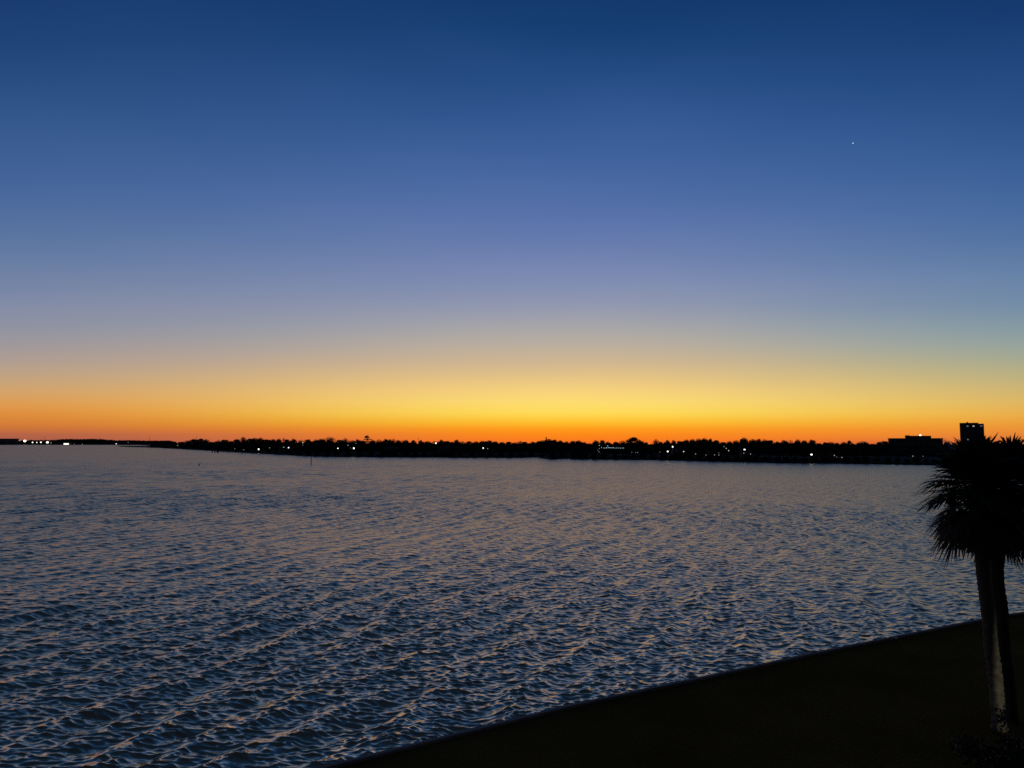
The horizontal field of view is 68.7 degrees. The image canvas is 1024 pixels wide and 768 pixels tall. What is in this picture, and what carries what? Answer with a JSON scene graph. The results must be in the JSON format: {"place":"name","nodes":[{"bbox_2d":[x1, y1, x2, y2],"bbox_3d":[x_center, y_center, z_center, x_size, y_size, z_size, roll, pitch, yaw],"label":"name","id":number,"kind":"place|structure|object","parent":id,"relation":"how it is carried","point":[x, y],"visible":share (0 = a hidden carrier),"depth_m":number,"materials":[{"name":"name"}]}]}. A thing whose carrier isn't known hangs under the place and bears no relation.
{"place":"outdoors","nodes":[
{"label":"outdoors","id":0,"kind":"place"},
{"bbox_2d":[120,446,160,447],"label":"spit","id":1,"kind":"structure","parent":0,"point":[141,446],"depth_m":1256.92,"materials":[{"name":"black"}]},
{"bbox_2d":[18,444,942,465],"bbox_3d":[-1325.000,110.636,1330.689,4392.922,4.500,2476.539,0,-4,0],"label":"bank","id":2,"kind":"structure","parent":0,"point":[609,456],"depth_m":378.46,"materials":[{"name":"black plant"}]},
{"bbox_2d":[0,439,18,444],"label":"warehouse","id":3,"kind":"structure","parent":2,"relation":"on","point":[9,441],"depth_m":2090.16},
{"bbox_2d":[19,438,176,443],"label":"distant treeline","id":4,"kind":"object","parent":2,"relation":"on","point":[85,441],"visible":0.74,"depth_m":2134.30,"materials":[{"name":"plant"}]},
{"bbox_2d":[215,445,225,449],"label":"oak tree","id":5,"kind":"object","parent":2,"relation":"on","point":[222,447],"visible":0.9,"depth_m":696.10,"materials":[{"name":"black plant"}]},
{"bbox_2d":[226,444,236,449],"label":"oak tree","id":6,"kind":"object","parent":2,"relation":"on","point":[232,446],"visible":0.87,"depth_m":659.39,"materials":[{"name":"black plant"}]},
{"bbox_2d":[240,437,246,443],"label":"round tree","id":7,"kind":"object","parent":2,"relation":"on","point":[242,440],"visible":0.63,"depth_m":648.66,"materials":[{"name":"black plant"}]},
{"bbox_2d":[250,438,257,445],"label":"oak tree","id":8,"kind":"object","parent":2,"relation":"on","point":[254,440],"visible":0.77,"depth_m":624.53,"materials":[{"name":"black plant"}]},
{"bbox_2d":[258,437,263,450],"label":"oak tree","id":9,"kind":"object","parent":2,"relation":"on","point":[260,441],"visible":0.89,"depth_m":588.61,"materials":[{"name":"black plant"}]},
{"bbox_2d":[268,439,275,450],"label":"oak tree","id":10,"kind":"object","parent":2,"relation":"on","point":[271,442],"visible":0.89,"depth_m":572.58,"materials":[{"name":"black plant"}]},
{"bbox_2d":[277,445,294,453],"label":"house","id":11,"kind":"structure","parent":2,"relation":"on","point":[282,449],"depth_m":516.77,"materials":[{"name":"black"}]},
{"bbox_2d":[296,440,304,451],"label":"round tree","id":12,"kind":"object","parent":2,"relation":"on","point":[300,444],"visible":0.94,"depth_m":499.30,"materials":[{"name":"black plant"}]},
{"bbox_2d":[305,439,311,448],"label":"oak tree","id":13,"kind":"object","parent":2,"relation":"on","point":[308,441],"visible":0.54,"depth_m":517.25,"materials":[{"name":"black plant"}]},
{"bbox_2d":[317,438,325,452],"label":"oak tree","id":14,"kind":"object","parent":2,"relation":"on","point":[320,441],"visible":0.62,"depth_m":486.25,"materials":[{"name":"black plant"}]},
{"bbox_2d":[323,438,335,451],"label":"round tree","id":15,"kind":"object","parent":2,"relation":"on","point":[331,443],"visible":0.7,"depth_m":481.10,"materials":[{"name":"black plant"}]},
{"bbox_2d":[332,443,340,451],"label":"oak tree","id":16,"kind":"object","parent":2,"relation":"on","point":[335,447],"visible":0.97,"depth_m":457.79,"materials":[{"name":"black plant"}]},
{"bbox_2d":[334,440,345,451],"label":"oak tree","id":17,"kind":"object","parent":2,"relation":"on","point":[340,442],"visible":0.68,"depth_m":471.68,"materials":[{"name":"black plant"}]},
{"bbox_2d":[343,444,353,451],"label":"oak tree","id":18,"kind":"object","parent":2,"relation":"on","point":[349,448],"visible":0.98,"depth_m":461.19,"materials":[{"name":"black plant"}]},
{"bbox_2d":[353,440,360,450],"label":"oak tree","id":19,"kind":"object","parent":2,"relation":"on","point":[355,443],"visible":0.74,"depth_m":467.25,"materials":[{"name":"black plant"}]},
{"bbox_2d":[375,439,382,452],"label":"round tree","id":20,"kind":"object","parent":2,"relation":"on","point":[376,444],"visible":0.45,"depth_m":465.92,"materials":[{"name":"black plant"}]},
{"bbox_2d":[383,445,397,453],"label":"house","id":21,"kind":"structure","parent":2,"relation":"on","point":[390,449],"depth_m":444.97,"materials":[{"name":"black"}]},
{"bbox_2d":[402,440,409,451],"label":"oak tree","id":22,"kind":"object","parent":2,"relation":"on","point":[406,442],"visible":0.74,"depth_m":482.64,"materials":[{"name":"black plant"}]},
{"bbox_2d":[418,440,423,450],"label":"oak tree","id":23,"kind":"object","parent":2,"relation":"on","point":[420,443],"visible":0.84,"depth_m":470.81,"materials":[{"name":"black plant"}]},
{"bbox_2d":[424,441,431,451],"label":"oak tree","id":24,"kind":"object","parent":2,"relation":"on","point":[427,443],"visible":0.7,"depth_m":477.53,"materials":[{"name":"black plant"}]},
{"bbox_2d":[437,440,443,447],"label":"oak tree","id":25,"kind":"object","parent":2,"relation":"on","point":[440,443],"visible":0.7,"depth_m":457.93,"materials":[{"name":"black plant"}]},
{"bbox_2d":[436,445,449,454],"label":"house","id":26,"kind":"structure","parent":2,"relation":"on","point":[442,449],"depth_m":438.14,"materials":[{"name":"black"}]},
{"bbox_2d":[443,441,451,446],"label":"oak tree","id":27,"kind":"object","parent":2,"relation":"on","point":[448,443],"visible":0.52,"depth_m":466.39,"materials":[{"name":"black plant"}]},
{"bbox_2d":[458,442,466,448],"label":"round tree","id":28,"kind":"object","parent":2,"relation":"on","point":[462,444],"visible":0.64,"depth_m":462.96,"materials":[{"name":"black plant"}]},
{"bbox_2d":[477,441,486,452],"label":"oak tree","id":29,"kind":"object","parent":2,"relation":"on","point":[481,444],"visible":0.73,"depth_m":454.94,"materials":[{"name":"black plant"}]},
{"bbox_2d":[483,444,488,453],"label":"oak tree","id":30,"kind":"object","parent":2,"relation":"on","point":[485,449],"visible":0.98,"depth_m":428.51,"materials":[{"name":"black plant"}]},
{"bbox_2d":[485,440,493,450],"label":"oak tree","id":31,"kind":"object","parent":2,"relation":"on","point":[491,447],"visible":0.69,"depth_m":457.16,"materials":[{"name":"black plant"}]},
{"bbox_2d":[492,441,498,452],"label":"oak tree","id":32,"kind":"object","parent":2,"relation":"on","point":[495,443],"visible":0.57,"depth_m":466.73,"materials":[{"name":"black plant"}]},
{"bbox_2d":[499,442,504,452],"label":"oak tree","id":33,"kind":"object","parent":2,"relation":"on","point":[502,444],"visible":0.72,"depth_m":455.19,"materials":[{"name":"black plant"}]},
{"bbox_2d":[512,442,518,453],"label":"oak tree","id":34,"kind":"object","parent":2,"relation":"on","point":[514,444],"visible":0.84,"depth_m":453.01,"materials":[{"name":"black plant"}]},
{"bbox_2d":[519,442,528,453],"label":"oak tree","id":35,"kind":"object","parent":2,"relation":"on","point":[523,444],"visible":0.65,"depth_m":451.71,"materials":[{"name":"black plant"}]},
{"bbox_2d":[543,439,554,453],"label":"oak tree","id":36,"kind":"object","parent":2,"relation":"on","point":[550,441],"visible":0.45,"depth_m":438.90,"materials":[{"name":"black plant"}]},
{"bbox_2d":[557,440,565,452],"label":"oak tree","id":37,"kind":"object","parent":2,"relation":"on","point":[559,442],"visible":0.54,"depth_m":425.36,"materials":[{"name":"black plant"}]},
{"bbox_2d":[565,441,570,451],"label":"oak tree","id":38,"kind":"object","parent":2,"relation":"on","point":[568,445],"visible":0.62,"depth_m":433.59,"materials":[{"name":"black plant"}]},
{"bbox_2d":[571,445,582,455],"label":"house","id":39,"kind":"structure","parent":2,"relation":"on","point":[578,453],"depth_m":393.63,"materials":[{"name":"black"}]},
{"bbox_2d":[574,440,582,446],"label":"oak tree","id":40,"kind":"object","parent":2,"relation":"on","point":[578,443],"visible":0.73,"depth_m":424.60,"materials":[{"name":"black plant"}]},
{"bbox_2d":[149,441,1023,455],"bbox_3d":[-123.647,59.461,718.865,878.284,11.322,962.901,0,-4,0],"label":"background woods","id":41,"kind":"object","parent":2,"relation":"on","point":[237,443],"visible":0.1,"depth_m":505.95,"materials":[{"name":"plant"}]},
{"bbox_2d":[591,444,600,454],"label":"oak tree","id":42,"kind":"object","parent":2,"relation":"on","point":[595,447],"visible":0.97,"depth_m":385.51,"materials":[{"name":"black plant"}]},
{"bbox_2d":[599,440,605,453],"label":"oak tree","id":43,"kind":"object","parent":2,"relation":"on","point":[601,442],"visible":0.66,"depth_m":423.43,"materials":[{"name":"black plant"}]},
{"bbox_2d":[602,444,609,453],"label":"oak tree","id":44,"kind":"object","parent":2,"relation":"on","point":[605,450],"visible":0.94,"depth_m":386.76,"materials":[{"name":"black plant"}]},
{"bbox_2d":[609,445,620,454],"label":"oak tree","id":45,"kind":"object","parent":2,"relation":"on","point":[615,449],"visible":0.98,"depth_m":385.59,"materials":[{"name":"black plant"}]},
{"bbox_2d":[618,441,625,454],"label":"round tree","id":46,"kind":"object","parent":2,"relation":"on","point":[621,444],"visible":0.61,"depth_m":404.51,"materials":[{"name":"black plant"}]},
{"bbox_2d":[620,445,633,454],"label":"oak tree","id":47,"kind":"object","parent":2,"relation":"on","point":[625,450],"visible":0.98,"depth_m":388.68,"materials":[{"name":"black plant"}]},
{"bbox_2d":[626,437,640,452],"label":"oak tree","id":48,"kind":"object","parent":2,"relation":"on","point":[632,442],"visible":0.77,"depth_m":406.05,"materials":[{"name":"black plant"}]},
{"bbox_2d":[644,442,648,454],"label":"oak tree","id":49,"kind":"object","parent":2,"relation":"on","point":[646,444],"visible":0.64,"depth_m":402.72,"materials":[{"name":"black plant"}]},
{"bbox_2d":[652,439,659,454],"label":"round tree","id":50,"kind":"object","parent":2,"relation":"on","point":[655,444],"visible":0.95,"depth_m":402.54,"materials":[{"name":"black plant"}]},
{"bbox_2d":[658,445,664,454],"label":"oak tree","id":51,"kind":"object","parent":2,"relation":"on","point":[660,449],"visible":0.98,"depth_m":373.78,"materials":[{"name":"black plant"}]},
{"bbox_2d":[663,439,669,453],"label":"oak tree","id":52,"kind":"object","parent":2,"relation":"on","point":[667,442],"visible":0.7,"depth_m":391.08,"materials":[{"name":"black plant"}]},
{"bbox_2d":[666,444,675,454],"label":"oak tree","id":53,"kind":"object","parent":2,"relation":"on","point":[669,448],"visible":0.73,"depth_m":376.45,"materials":[{"name":"black plant"}]},
{"bbox_2d":[671,446,686,456],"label":"house","id":54,"kind":"structure","parent":2,"relation":"on","point":[677,451],"depth_m":364.94,"materials":[{"name":"black"}]},
{"bbox_2d":[674,441,684,447],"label":"oak tree","id":55,"kind":"object","parent":2,"relation":"on","point":[679,443],"visible":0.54,"depth_m":398.31,"materials":[{"name":"black plant"}]},
{"bbox_2d":[694,438,702,454],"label":"oak tree","id":56,"kind":"object","parent":2,"relation":"on","point":[698,441],"visible":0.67,"depth_m":377.51,"materials":[{"name":"black plant"}]},
{"bbox_2d":[701,438,708,449],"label":"oak tree","id":57,"kind":"object","parent":2,"relation":"on","point":[705,440],"visible":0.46,"depth_m":400.52,"materials":[{"name":"black plant"}]},
{"bbox_2d":[706,449,721,457],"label":"house","id":58,"kind":"structure","parent":2,"relation":"on","point":[715,454],"depth_m":348.01,"materials":[{"name":"black"}]},
{"bbox_2d":[718,442,728,456],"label":"oak tree","id":59,"kind":"object","parent":2,"relation":"on","point":[721,444],"visible":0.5,"depth_m":366.43,"materials":[{"name":"black plant"}]},
{"bbox_2d":[719,446,730,455],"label":"oak tree","id":60,"kind":"object","parent":2,"relation":"on","point":[724,450],"visible":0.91,"depth_m":344.56,"materials":[{"name":"black plant"}]},
{"bbox_2d":[739,437,747,447],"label":"oak tree","id":61,"kind":"object","parent":2,"relation":"on","point":[743,440],"visible":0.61,"depth_m":363.94,"materials":[{"name":"black plant"}]},
{"bbox_2d":[739,448,751,458],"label":"house","id":62,"kind":"structure","parent":2,"relation":"on","point":[747,452],"depth_m":335.96,"materials":[{"name":"black"}]},
{"bbox_2d":[742,443,752,453],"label":"oak tree","id":63,"kind":"object","parent":2,"relation":"on","point":[747,445],"visible":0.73,"depth_m":339.04,"materials":[{"name":"black plant"}]},
{"bbox_2d":[748,439,755,452],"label":"oak tree","id":64,"kind":"object","parent":2,"relation":"on","point":[751,441],"visible":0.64,"depth_m":381.39,"materials":[{"name":"black plant"}]},
{"bbox_2d":[756,439,763,456],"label":"oak tree","id":65,"kind":"object","parent":2,"relation":"on","point":[760,442],"visible":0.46,"depth_m":356.94,"materials":[{"name":"black plant"}]},
{"bbox_2d":[762,439,768,455],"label":"oak tree","id":66,"kind":"object","parent":2,"relation":"on","point":[764,442],"visible":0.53,"depth_m":359.41,"materials":[{"name":"black plant"}]},
{"bbox_2d":[780,440,787,456],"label":"oak tree","id":67,"kind":"object","parent":2,"relation":"on","point":[783,443],"visible":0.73,"depth_m":347.24,"materials":[{"name":"black plant"}]},
{"bbox_2d":[794,439,801,454],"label":"oak tree","id":68,"kind":"object","parent":2,"relation":"on","point":[798,443],"visible":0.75,"depth_m":337.72,"materials":[{"name":"black plant"}]},
{"bbox_2d":[806,446,817,456],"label":"oak tree","id":69,"kind":"object","parent":2,"relation":"on","point":[813,449],"visible":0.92,"depth_m":323.01,"materials":[{"name":"black plant"}]},
{"bbox_2d":[807,440,816,451],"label":"oak tree","id":70,"kind":"object","parent":2,"relation":"on","point":[811,442],"visible":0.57,"depth_m":346.34,"materials":[{"name":"black plant"}]},
{"bbox_2d":[816,446,833,459],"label":"house","id":71,"kind":"structure","parent":2,"relation":"on","point":[829,455],"depth_m":319.84,"materials":[{"name":"black"}]},
{"bbox_2d":[831,447,839,457],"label":"oak tree","id":72,"kind":"object","parent":2,"relation":"on","point":[835,450],"visible":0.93,"depth_m":324.99,"materials":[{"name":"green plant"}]},
{"bbox_2d":[833,443,841,457],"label":"oak tree","id":73,"kind":"object","parent":2,"relation":"on","point":[838,445],"visible":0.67,"depth_m":337.53,"materials":[{"name":"black plant"}]},
{"bbox_2d":[845,440,852,453],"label":"oak tree","id":74,"kind":"object","parent":2,"relation":"on","point":[849,444],"visible":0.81,"depth_m":341.21,"materials":[{"name":"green plant"}]},
{"bbox_2d":[857,441,868,453],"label":"oak tree","id":75,"kind":"object","parent":2,"relation":"on","point":[862,445],"visible":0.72,"depth_m":337.62,"materials":[{"name":"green plant"}]},
{"bbox_2d":[867,444,880,457],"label":"oak tree","id":76,"kind":"object","parent":2,"relation":"on","point":[871,446],"visible":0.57,"depth_m":333.54,"materials":[{"name":"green plant"}]},
{"bbox_2d":[879,441,890,456],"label":"oak tree","id":77,"kind":"object","parent":2,"relation":"on","point":[885,448],"visible":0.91,"depth_m":347.47,"materials":[{"name":"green plant"}]},
{"bbox_2d":[888,435,942,455],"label":"hotel","id":78,"kind":"structure","parent":2,"relation":"on","point":[910,440],"depth_m":362.37,"materials":[{"name":"black"}]},
{"bbox_2d":[912,457,920,461],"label":"shrub","id":79,"kind":"object","parent":2,"relation":"on","point":[916,459],"visible":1,"depth_m":294.21,"materials":[{"name":"black plant"}]},
{"bbox_2d":[959,422,983,444],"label":"tower block","id":80,"kind":"structure","parent":2,"relation":"on","point":[970,430],"depth_m":699.36,"materials":[{"name":"paint"}]},
{"bbox_2d":[0,445,1023,767],"bbox_3d":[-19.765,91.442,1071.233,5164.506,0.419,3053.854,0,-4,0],"label":"water","id":81,"kind":"structure","parent":0,"point":[182,609],"depth_m":46.17,"materials":[{"name":"blue liquid"}]},
{"bbox_2d":[0,0,1023,444],"label":"sky","id":82,"kind":"structure","parent":0,"point":[586,221],"materials":[{"name":"blue"}]},
{"bbox_2d":[337,614,1023,767],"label":"lawn","id":83,"kind":"structure","parent":0,"point":[918,700],"depth_m":20.08,"materials":[{"name":"green plant"}]},
{"bbox_2d":[315,612,1023,767],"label":"seawall","id":84,"kind":"object","parent":83,"relation":"on","point":[454,735],"visible":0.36,"depth_m":21.77,"materials":[{"name":"concrete"}]},
{"bbox_2d":[909,433,1023,731],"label":"cabbage palm","id":85,"kind":"object","parent":83,"relation":"on","point":[976,460],"visible":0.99,"depth_m":19.53,"materials":[{"name":"black plant"}]},
{"bbox_2d":[939,434,1023,723],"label":"cabbage palm","id":86,"kind":"object","parent":83,"relation":"on","point":[1001,609],"visible":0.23,"depth_m":20.11,"materials":[{"name":"black plant"}]},
{"bbox_2d":[949,727,1023,767],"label":"garden bush","id":87,"kind":"object","parent":83,"relation":"on","point":[1015,750],"visible":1,"depth_m":16.59,"materials":[{"name":"black plant"}]}
]}

